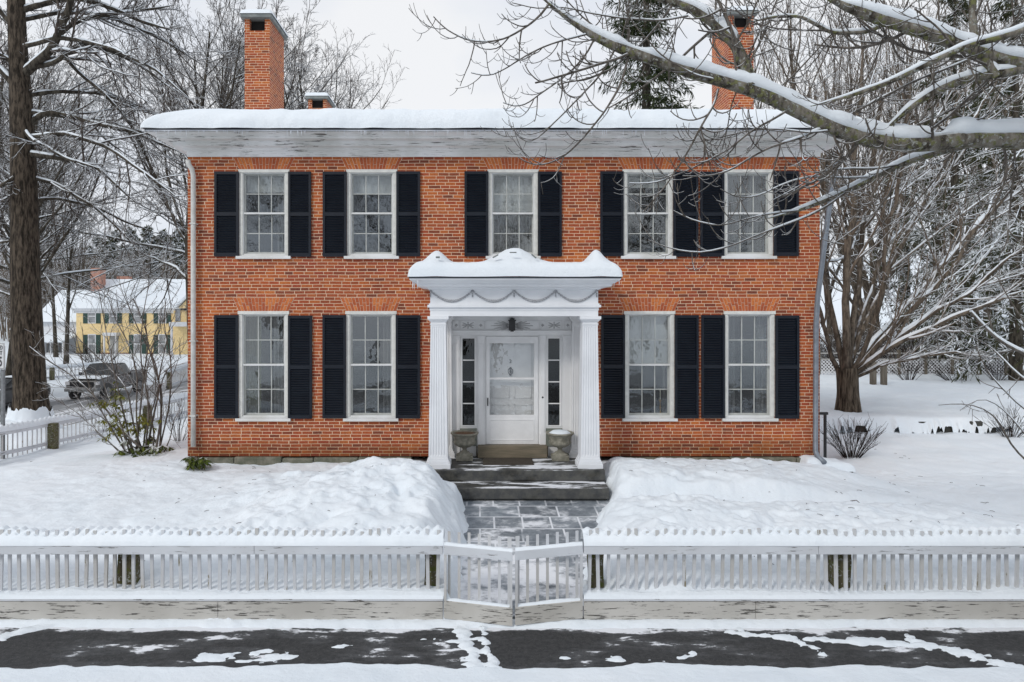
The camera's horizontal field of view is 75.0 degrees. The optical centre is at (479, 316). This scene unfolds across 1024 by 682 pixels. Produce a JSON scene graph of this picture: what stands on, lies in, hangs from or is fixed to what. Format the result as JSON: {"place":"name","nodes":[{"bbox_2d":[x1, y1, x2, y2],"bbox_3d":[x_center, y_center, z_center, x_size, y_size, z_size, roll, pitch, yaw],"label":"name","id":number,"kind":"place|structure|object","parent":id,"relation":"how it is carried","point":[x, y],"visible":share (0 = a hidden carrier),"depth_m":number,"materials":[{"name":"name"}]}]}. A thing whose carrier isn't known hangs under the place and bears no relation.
{"place":"outdoors","nodes":[
{"label":"outdoors","id":0,"kind":"place"},
{"bbox_2d":[5,380,187,425],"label":"side street","id":1,"kind":"structure","parent":0,"point":[67,401],"depth_m":36.93,"materials":[{"name":"snow"}]},
{"bbox_2d":[5,375,50,403],"bbox_3d":[-23.961,3.857,33.470,2.000,1.605,4.660,0,0,4],"label":"parked car","id":2,"kind":"object","parent":1,"relation":"on","point":[8,389],"visible":0.26,"depth_m":32.88,"materials":[{"name":"paint"}]},
{"bbox_2d":[64,361,146,398],"bbox_3d":[-21.858,3.672,39.220,2.280,1.975,5.520,0,0,0],"label":"pickup truck","id":3,"kind":"object","parent":1,"relation":"on","point":[93,366],"visible":0.66,"depth_m":37.99,"materials":[{"name":"silver metal"}]},
{"bbox_2d":[0,251,1023,681],"bbox_3d":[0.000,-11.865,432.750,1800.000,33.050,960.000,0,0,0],"label":"snow ground","id":4,"kind":"structure","parent":0,"point":[78,481],"depth_m":9.37,"materials":[{"name":"snow"}]},
{"bbox_2d":[0,343,4,458],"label":"speed sign","id":5,"kind":"object","parent":4,"relation":"on","point":[2,383],"visible":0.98,"depth_m":20.22,"materials":[{"name":"white metal"}]},
{"bbox_2d":[0,209,53,307],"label":"bare tree","id":6,"kind":"object","parent":4,"relation":"on","point":[9,285],"visible":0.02,"depth_m":94.71,"materials":[{"name":"brown wood"}]},
{"bbox_2d":[0,33,102,306],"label":"bare tree","id":7,"kind":"object","parent":4,"relation":"on","point":[55,88],"visible":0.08,"depth_m":53.66,"materials":[{"name":"brown plant"}]},
{"bbox_2d":[0,21,104,284],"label":"bare tree","id":8,"kind":"object","parent":4,"relation":"on","point":[44,104],"visible":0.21,"depth_m":39.94,"materials":[{"name":"brown plant"}]},
{"bbox_2d":[5,361,103,379],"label":"picket fence","id":9,"kind":"object","parent":4,"relation":"on","point":[52,376],"visible":0.44,"depth_m":47.83,"materials":[{"name":"paint"}]},
{"bbox_2d":[0,106,111,375],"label":"bare tree","id":10,"kind":"object","parent":4,"relation":"on","point":[8,370],"visible":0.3,"depth_m":36.27,"materials":[{"name":"brown plant"}]},
{"bbox_2d":[38,184,75,356],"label":"bare tree","id":11,"kind":"object","parent":4,"relation":"on","point":[55,341],"visible":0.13,"depth_m":74.16,"materials":[{"name":"brown plant"}]},
{"bbox_2d":[41,208,82,308],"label":"bare tree","id":12,"kind":"object","parent":4,"relation":"on","point":[53,273],"visible":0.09,"depth_m":94.26,"materials":[{"name":"brown wood"}]},
{"bbox_2d":[0,0,125,270],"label":"bare tree","id":13,"kind":"object","parent":4,"relation":"on","point":[7,226],"visible":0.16,"depth_m":48.13,"materials":[{"name":"brown plant"}]},
{"bbox_2d":[43,290,88,354],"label":"white house","id":14,"kind":"structure","parent":4,"relation":"on","point":[47,321],"depth_m":81.00,"materials":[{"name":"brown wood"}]},
{"bbox_2d":[46,343,49,352],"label":"window","id":15,"kind":"structure","parent":14,"relation":"in","point":[48,347],"depth_m":78.00,"materials":[{"name":"grey glass"}]},
{"bbox_2d":[44,169,110,363],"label":"bare tree","id":16,"kind":"object","parent":4,"relation":"on","point":[70,267],"visible":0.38,"depth_m":61.40,"materials":[{"name":"brown plant"}]},
{"bbox_2d":[0,95,178,317],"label":"bare tree","id":17,"kind":"object","parent":4,"relation":"on","point":[49,271],"visible":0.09,"depth_m":65.50,"materials":[{"name":"brown plant"}]},
{"bbox_2d":[0,0,179,296],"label":"bare tree","id":18,"kind":"object","parent":4,"relation":"on","point":[65,234],"visible":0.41,"depth_m":35.20,"materials":[{"name":"grey plant"}]},
{"bbox_2d":[42,188,140,301],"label":"bare tree","id":19,"kind":"object","parent":4,"relation":"on","point":[82,263],"visible":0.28,"depth_m":98.35,"materials":[{"name":"brown wood"}]},
{"bbox_2d":[84,246,98,276],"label":"pine","id":20,"kind":"object","parent":4,"relation":"on","point":[89,247],"visible":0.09,"depth_m":129.71,"materials":[{"name":"green plant"}]},
{"bbox_2d":[0,232,184,341],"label":"hillside wood","id":21,"kind":"object","parent":4,"relation":"on","point":[4,303],"visible":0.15,"depth_m":106.76,"materials":[{"name":"plant"}]},
{"bbox_2d":[0,45,184,323],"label":"bare tree","id":22,"kind":"object","parent":4,"relation":"on","point":[70,272],"visible":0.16,"depth_m":54.81,"materials":[{"name":"brown plant"}]},
{"bbox_2d":[0,391,187,458],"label":"picket fence","id":23,"kind":"object","parent":4,"relation":"on","point":[53,440],"visible":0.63,"depth_m":22.19,"materials":[{"name":"paint"}]},
{"bbox_2d":[68,339,123,362],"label":"twig bush","id":24,"kind":"object","parent":4,"relation":"on","point":[88,359],"visible":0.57,"depth_m":53.77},
{"bbox_2d":[92,236,101,260],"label":"pine","id":25,"kind":"object","parent":4,"relation":"on","point":[97,241],"visible":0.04,"depth_m":141.44,"materials":[{"name":"green plant"}]},
{"bbox_2d":[85,237,115,283],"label":"pine","id":26,"kind":"object","parent":4,"relation":"on","point":[112,253],"visible":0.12,"depth_m":121.44,"materials":[{"name":"green plant"}]},
{"bbox_2d":[25,265,187,457],"bbox_3d":[-7.583,1.074,14.172,3.876,4.425,2.194,0,0,0],"label":"shrub","id":27,"kind":"object","parent":4,"relation":"on","point":[144,448],"visible":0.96,"depth_m":13.95,"materials":[{"name":"brown plant"}]},
{"bbox_2d":[106,230,120,260],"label":"pine","id":28,"kind":"object","parent":4,"relation":"on","point":[114,241],"visible":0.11,"depth_m":139.56,"materials":[{"name":"green plant"}]},
{"bbox_2d":[0,0,238,429],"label":"roadside tree","id":29,"kind":"object","parent":4,"relation":"on","point":[26,313],"visible":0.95,"depth_m":23.70,"materials":[{"name":"brown plant"}]},
{"bbox_2d":[111,243,131,278],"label":"pine","id":30,"kind":"object","parent":4,"relation":"on","point":[117,254],"visible":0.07,"depth_m":117.59,"materials":[{"name":"green plant"}]},
{"bbox_2d":[118,227,138,269],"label":"pine","id":31,"kind":"object","parent":4,"relation":"on","point":[135,234],"visible":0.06,"depth_m":131.27,"materials":[{"name":"green plant"}]},
{"bbox_2d":[71,268,187,354],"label":"yellow house","id":32,"kind":"structure","parent":4,"relation":"on","point":[178,328],"depth_m":80.00,"materials":[{"name":"wood"}]},
{"bbox_2d":[88,313,95,322],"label":"window","id":33,"kind":"structure","parent":32,"relation":"in","point":[92,318],"depth_m":79.94,"materials":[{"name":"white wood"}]},
{"bbox_2d":[88,334,95,353],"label":"window","id":34,"kind":"structure","parent":32,"relation":"in","point":[91,337],"depth_m":79.94,"materials":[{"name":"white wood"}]},
{"bbox_2d":[109,313,116,322],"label":"window","id":35,"kind":"structure","parent":32,"relation":"in","point":[110,320],"depth_m":79.94,"materials":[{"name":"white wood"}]},
{"bbox_2d":[110,336,117,353],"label":"door","id":36,"kind":"structure","parent":32,"relation":"in","point":[113,339],"depth_m":79.94,"materials":[{"name":"grey wood"}]},
{"bbox_2d":[134,313,141,322],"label":"window","id":37,"kind":"structure","parent":32,"relation":"in","point":[137,319],"depth_m":79.94,"materials":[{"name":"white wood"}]},
{"bbox_2d":[134,334,141,353],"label":"window","id":38,"kind":"structure","parent":32,"relation":"in","point":[136,336],"depth_m":79.94,"materials":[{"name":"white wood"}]},
{"bbox_2d":[158,313,165,322],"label":"window","id":39,"kind":"structure","parent":32,"relation":"in","point":[158,313],"depth_m":79.94,"materials":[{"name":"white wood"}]},
{"bbox_2d":[158,334,165,353],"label":"window","id":40,"kind":"structure","parent":32,"relation":"in","point":[162,336],"depth_m":79.94,"materials":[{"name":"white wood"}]},
{"bbox_2d":[175,309,180,320],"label":"window","id":41,"kind":"structure","parent":32,"relation":"in","point":[178,311],"depth_m":78.42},
{"bbox_2d":[123,237,153,278],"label":"pine","id":42,"kind":"object","parent":4,"relation":"on","point":[147,250],"visible":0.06,"depth_m":115.56,"materials":[{"name":"green plant"}]},
{"bbox_2d":[138,225,161,264],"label":"pine","id":43,"kind":"object","parent":4,"relation":"on","point":[150,237],"visible":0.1,"depth_m":135.31,"materials":[{"name":"green plant"}]},
{"bbox_2d":[151,251,160,278],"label":"pine","id":44,"kind":"object","parent":4,"relation":"on","point":[154,264],"visible":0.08,"depth_m":123.38,"materials":[{"name":"green plant"}]},
{"bbox_2d":[3,0,317,318],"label":"bare tree","id":45,"kind":"object","parent":4,"relation":"on","point":[182,252],"visible":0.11,"depth_m":50.74,"materials":[{"name":"brown plant"}]},
{"bbox_2d":[155,228,167,255],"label":"pine","id":46,"kind":"object","parent":4,"relation":"on","point":[162,235],"visible":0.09,"depth_m":141.59,"materials":[{"name":"green plant"}]},
{"bbox_2d":[155,234,183,278],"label":"pine","id":47,"kind":"object","parent":4,"relation":"on","point":[176,262],"visible":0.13,"depth_m":117.41,"materials":[{"name":"green plant"}]},
{"bbox_2d":[58,0,284,314],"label":"bare tree","id":48,"kind":"object","parent":4,"relation":"on","point":[172,152],"visible":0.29,"depth_m":37.34,"materials":[{"name":"grey plant"}]},
{"bbox_2d":[163,396,187,440],"bbox_3d":[-6.976,2.346,15.510,1.189,1.219,1.017,0,0,0],"label":"twig bush","id":49,"kind":"object","parent":4,"relation":"on","point":[177,434],"visible":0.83,"depth_m":15.45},
{"bbox_2d":[165,361,187,388],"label":"picket fence","id":50,"kind":"object","parent":4,"relation":"on","point":[180,370],"visible":0.52,"depth_m":45.10,"materials":[{"name":"paint"}]},
{"bbox_2d":[173,229,182,248],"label":"pine","id":51,"kind":"object","parent":4,"relation":"on","point":[176,240],"visible":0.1,"depth_m":136.50,"materials":[{"name":"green plant"}]},
{"bbox_2d":[178,240,184,271],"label":"pine","id":52,"kind":"object","parent":4,"relation":"on","point":[182,247],"visible":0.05,"depth_m":120.56,"materials":[{"name":"green plant"}]},
{"bbox_2d":[180,456,213,470],"bbox_3d":[-5.200,2.718,12.272,0.615,0.306,0.547,0,0,0],"label":"evergreen shrub","id":53,"kind":"object","parent":4,"relation":"on","point":[199,462],"visible":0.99,"depth_m":12.16,"materials":[{"name":"green plant"}]},
{"bbox_2d":[85,0,340,341],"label":"bare tree","id":54,"kind":"object","parent":4,"relation":"on","point":[174,217],"visible":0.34,"depth_m":33.70,"materials":[{"name":"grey plant"}]},
{"bbox_2d":[0,525,443,619],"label":"picket fence","id":55,"kind":"object","parent":4,"relation":"on","point":[129,545],"visible":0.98,"depth_m":7.39,"materials":[{"name":"paint"}]},
{"bbox_2d":[444,531,512,625],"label":"garden gate","id":56,"kind":"structure","parent":55,"relation":"attached to","point":[480,611],"depth_m":7.34,"materials":[{"name":"paint"}]},
{"bbox_2d":[146,0,400,158],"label":"bare tree","id":57,"kind":"object","parent":4,"relation":"on","point":[296,90],"visible":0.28,"depth_m":36.31,"materials":[{"name":"brown plant"}]},
{"bbox_2d":[178,19,374,109],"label":"bare tree","id":58,"kind":"object","parent":4,"relation":"on","point":[314,52],"visible":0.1,"depth_m":41.96,"materials":[{"name":"brown plant"}]},
{"bbox_2d":[210,0,407,109],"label":"bare tree","id":59,"kind":"object","parent":4,"relation":"on","point":[300,72],"visible":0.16,"depth_m":39.05,"materials":[{"name":"brown plant"}]},
{"bbox_2d":[140,6,861,468],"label":"brick house","id":60,"kind":"structure","parent":4,"relation":"on","point":[384,284],"depth_m":12.75,"materials":[{"name":"brick"}]},
{"bbox_2d":[235,311,290,420],"bbox_3d":[-4.139,0.947,12.867,1.054,2.102,0.354,0,0,0],"label":"window","id":61,"kind":"structure","parent":60,"relation":"in","point":[253,364],"depth_m":12.98,"materials":[{"name":"paint"}]},
{"bbox_2d":[236,169,290,258],"bbox_3d":[-4.131,-1.955,12.867,1.048,1.714,0.355,0,0,0],"label":"window","id":62,"kind":"structure","parent":60,"relation":"in","point":[271,181],"depth_m":12.81,"materials":[{"name":"paint"}]},
{"bbox_2d":[343,311,398,420],"bbox_3d":[-2.083,0.947,12.867,1.054,2.102,0.355,0,0,0],"label":"window","id":63,"kind":"structure","parent":60,"relation":"in","point":[389,317],"depth_m":12.77,"materials":[{"name":"paint"}]},
{"bbox_2d":[344,169,398,258],"bbox_3d":[-2.071,-1.955,12.823,1.048,1.714,0.266,0,0,0],"label":"window","id":64,"kind":"structure","parent":60,"relation":"in","point":[365,182],"depth_m":12.77,"materials":[{"name":"paint"}]},
{"bbox_2d":[490,343,533,414],"bbox_3d":[0.612,1.408,12.854,0.940,2.060,0.073,0,0,0],"label":"door","id":65,"kind":"structure","parent":60,"relation":"in","point":[507,397],"depth_m":12.85,"materials":[{"name":"glass"}]},
{"bbox_2d":[486,336,537,443],"bbox_3d":[0.612,1.408,12.703,0.992,2.052,0.085,0,0,0],"label":"storm door","id":66,"kind":"structure","parent":60,"relation":"in","point":[500,429],"depth_m":12.70,"materials":[{"name":"paint"}]},
{"bbox_2d":[486,169,540,258],"bbox_3d":[0.632,-1.955,12.867,1.048,1.714,0.354,0,0,0],"label":"window","id":67,"kind":"structure","parent":60,"relation":"in","point":[514,192],"depth_m":12.95,"materials":[{"name":"paint"}]},
{"bbox_2d":[621,169,675,258],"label":"window","id":68,"kind":"structure","parent":60,"relation":"in","point":[630,175],"depth_m":12.77,"materials":[{"name":"paint"}]},
{"bbox_2d":[622,311,677,420],"bbox_3d":[3.241,0.947,12.867,1.053,2.102,0.355,0,0,0],"label":"window","id":69,"kind":"structure","parent":60,"relation":"in","point":[649,335],"depth_m":12.84,"materials":[{"name":"paint"}]},
{"bbox_2d":[721,169,776,258],"bbox_3d":[5.131,-1.955,12.867,1.048,1.714,0.355,0,0,0],"label":"window","id":70,"kind":"structure","parent":60,"relation":"in","point":[755,248],"depth_m":12.84,"materials":[{"name":"paint"}]},
{"bbox_2d":[722,311,778,420],"bbox_3d":[5.154,0.947,12.867,1.064,2.102,0.355,0,0,0],"label":"window","id":71,"kind":"structure","parent":60,"relation":"in","point":[765,372],"depth_m":12.83,"materials":[{"name":"paint"}]},
{"bbox_2d":[434,456,608,499],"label":"stone steps","id":72,"kind":"structure","parent":4,"relation":"on","point":[547,478],"depth_m":11.55,"materials":[{"name":"stone"}]},
{"bbox_2d":[451,430,478,460],"bbox_3d":[-0.288,2.409,12.410,0.520,0.508,0.520,0,0,0],"label":"stone urn","id":73,"kind":"object","parent":72,"relation":"on","point":[464,440],"visible":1,"depth_m":12.26,"materials":[{"name":"grey stone"}]},
{"bbox_2d":[483,458,533,464],"bbox_3d":[0.510,2.654,12.220,0.918,0.021,0.540,0,0,0],"label":"doormat","id":74,"kind":"object","parent":72,"relation":"on","point":[507,461],"visible":1,"depth_m":12.15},
{"bbox_2d":[546,429,573,460],"bbox_3d":[1.488,2.389,12.410,0.520,0.548,0.520,0,0,0],"label":"stone urn","id":75,"kind":"object","parent":72,"relation":"on","point":[559,439],"visible":1,"depth_m":12.26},
{"bbox_2d":[588,0,703,109],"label":"spruce","id":76,"kind":"object","parent":4,"relation":"on","point":[646,93],"visible":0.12,"depth_m":33.57,"materials":[{"name":"green plant"}]},
{"bbox_2d":[409,0,1023,270],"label":"overhanging tree","id":77,"kind":"object","parent":4,"relation":"on","point":[994,56],"visible":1,"depth_m":5.94,"materials":[{"name":"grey plant"}]},
{"bbox_2d":[696,0,855,236],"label":"bare tree","id":78,"kind":"object","parent":4,"relation":"on","point":[758,63],"visible":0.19,"depth_m":41.48,"materials":[{"name":"plant"}]},
{"bbox_2d":[712,0,866,244],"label":"bare tree","id":79,"kind":"object","parent":4,"relation":"on","point":[794,69],"visible":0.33,"depth_m":36.30,"materials":[{"name":"plant"}]},
{"bbox_2d":[581,524,1023,619],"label":"picket fence","id":80,"kind":"object","parent":4,"relation":"on","point":[836,548],"visible":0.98,"depth_m":7.39,"materials":[{"name":"paint"}]},
{"bbox_2d":[515,530,582,624],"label":"garden gate","id":81,"kind":"structure","parent":80,"relation":"attached to","point":[551,610],"depth_m":7.34,"materials":[{"name":"paint"}]},
{"bbox_2d":[820,412,827,457],"bbox_3d":[6.939,2.516,13.600,0.300,1.129,0.060,0,0,0],"label":"handrail","id":82,"kind":"object","parent":4,"relation":"on","point":[824,414],"visible":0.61,"depth_m":13.58,"materials":[{"name":"black metal"}]},
{"bbox_2d":[797,455,855,472],"bbox_3d":[6.542,2.943,12.720,0.930,0.614,0.660,0,0,0],"label":"snow mound","id":83,"kind":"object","parent":4,"relation":"on","point":[834,462],"depth_m":12.45,"materials":[{"name":"snow"}]},
{"bbox_2d":[758,0,913,346],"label":"bare tree","id":84,"kind":"object","parent":4,"relation":"on","point":[829,324],"visible":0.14,"depth_m":43.72,"materials":[{"name":"plant"}]},
{"bbox_2d":[755,34,919,335],"bbox_3d":[21.061,-7.905,40.502,10.236,21.872,14.300,0,0,0],"label":"bare tree","id":85,"kind":"object","parent":4,"relation":"on","point":[865,284],"visible":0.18,"depth_m":39.84,"materials":[{"name":"plant"}]},
{"bbox_2d":[821,414,887,458],"bbox_3d":[8.024,2.583,14.465,1.448,1.042,0.984,0,0,0],"label":"twig bush","id":86,"kind":"object","parent":4,"relation":"on","point":[849,453],"visible":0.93,"depth_m":14.35,"materials":[{"name":"plant"}]},
{"bbox_2d":[870,362,876,384],"bbox_3d":[16.509,2.468,28.000,0.200,1.150,0.200,0,0,0],"label":"post","id":87,"kind":"object","parent":4,"relation":"on","point":[873,377],"visible":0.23,"depth_m":27.90,"materials":[{"name":"grey wood"}]},
{"bbox_2d":[820,0,932,318],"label":"bare tree","id":88,"kind":"object","parent":4,"relation":"on","point":[901,274],"visible":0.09,"depth_m":58.37,"materials":[{"name":"plant"}]},
{"bbox_2d":[880,366,886,384],"bbox_3d":[16.957,2.486,28.000,0.200,1.150,0.200,0,0,0],"label":"post","id":89,"kind":"object","parent":4,"relation":"on","point":[883,375],"visible":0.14,"depth_m":27.90,"materials":[{"name":"grey wood"}]},
{"bbox_2d":[889,353,925,379],"bbox_3d":[19.332,2.237,29.997,2.096,1.349,0.768,0,0,0],"label":"twig bush","id":90,"kind":"object","parent":4,"relation":"on","point":[907,373],"visible":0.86,"depth_m":29.98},
{"bbox_2d":[794,0,1023,412],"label":"yard maple","id":91,"kind":"object","parent":4,"relation":"on","point":[849,372],"visible":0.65,"depth_m":20.02,"materials":[{"name":"brown plant"}]},
{"bbox_2d":[800,0,1019,344],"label":"bare tree","id":92,"kind":"object","parent":4,"relation":"on","point":[879,245],"visible":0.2,"depth_m":43.03,"materials":[{"name":"plant"}]},
{"bbox_2d":[820,350,1007,374],"bbox_3d":[22.085,2.409,33.000,12.102,1.520,0.140,0,0,0],"label":"lattice fence","id":93,"kind":"object","parent":4,"relation":"on","point":[926,360],"visible":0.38,"depth_m":32.99,"materials":[{"name":"white wood"}]},
{"bbox_2d":[862,78,970,350],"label":"hemlock","id":94,"kind":"object","parent":4,"relation":"on","point":[908,293],"visible":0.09,"depth_m":51.59,"materials":[{"name":"green plant"}]},
{"bbox_2d":[820,413,1023,433],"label":"stone wall","id":95,"kind":"structure","parent":4,"relation":"on","point":[927,423],"depth_m":17.72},
{"bbox_2d":[820,0,1023,368],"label":"bare tree","id":96,"kind":"object","parent":4,"relation":"on","point":[940,183],"visible":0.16,"depth_m":37.84,"materials":[{"name":"plant"}]},
{"bbox_2d":[820,321,1023,373],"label":"thicket","id":97,"kind":"object","parent":4,"relation":"on","point":[886,356],"visible":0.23,"depth_m":34.54,"materials":[{"name":"plant"}]},
{"bbox_2d":[852,0,1023,343],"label":"bare tree","id":98,"kind":"object","parent":4,"relation":"on","point":[966,227],"visible":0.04,"depth_m":47.30,"materials":[{"name":"plant"}]},
{"bbox_2d":[866,0,1023,372],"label":"bare tree","id":99,"kind":"object","parent":4,"relation":"on","point":[955,178],"visible":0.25,"depth_m":33.95,"materials":[{"name":"plant"}]},
{"bbox_2d":[928,359,974,380],"bbox_3d":[21.233,2.341,30.198,2.473,1.234,0.955,0,0,0],"label":"twig bush","id":100,"kind":"object","parent":4,"relation":"on","point":[942,375],"visible":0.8,"depth_m":29.99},
{"bbox_2d":[909,0,1023,382],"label":"hemlock","id":101,"kind":"object","parent":4,"relation":"on","point":[1015,329],"visible":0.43,"depth_m":29.89,"materials":[{"name":"plant"}]},
{"bbox_2d":[928,292,1008,342],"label":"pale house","id":102,"kind":"structure","parent":4,"relation":"on","point":[1003,315],"depth_m":62.93,"materials":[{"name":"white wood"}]},
{"bbox_2d":[917,79,1022,338],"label":"hemlock","id":103,"kind":"object","parent":4,"relation":"on","point":[994,313],"visible":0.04,"depth_m":47.71,"materials":[{"name":"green plant"}]},
{"bbox_2d":[925,0,1023,331],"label":"bare tree","id":104,"kind":"object","parent":4,"relation":"on","point":[1022,207],"visible":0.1,"depth_m":42.41,"materials":[{"name":"plant"}]},
{"bbox_2d":[939,257,1023,458],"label":"leaning sapling","id":105,"kind":"object","parent":4,"relation":"on","point":[1003,341],"visible":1,"depth_m":10.02,"materials":[{"name":"brown plant"}]},
{"bbox_2d":[973,357,1016,380],"bbox_3d":[23.391,2.277,29.901,2.015,1.287,1.087,0,0,0],"label":"twig bush","id":106,"kind":"object","parent":4,"relation":"on","point":[997,373],"visible":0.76,"depth_m":29.99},
{"bbox_2d":[975,403,1023,436],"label":"twig bush","id":107,"kind":"object","parent":4,"relation":"on","point":[1009,429],"visible":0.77,"depth_m":17.02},
{"bbox_2d":[0,626,1023,669],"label":"sidewalk","id":108,"kind":"structure","parent":0,"point":[512,648],"depth_m":6.85,"materials":[{"name":"asphalt"}]},
{"bbox_2d":[0,0,1023,264],"label":"sky","id":109,"kind":"structure","parent":0,"point":[434,63],"materials":[{"name":"white"}]},
{"bbox_2d":[457,499,609,616],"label":"path","id":110,"kind":"structure","parent":0,"point":[505,519],"depth_m":9.75,"materials":[{"name":"stone"}]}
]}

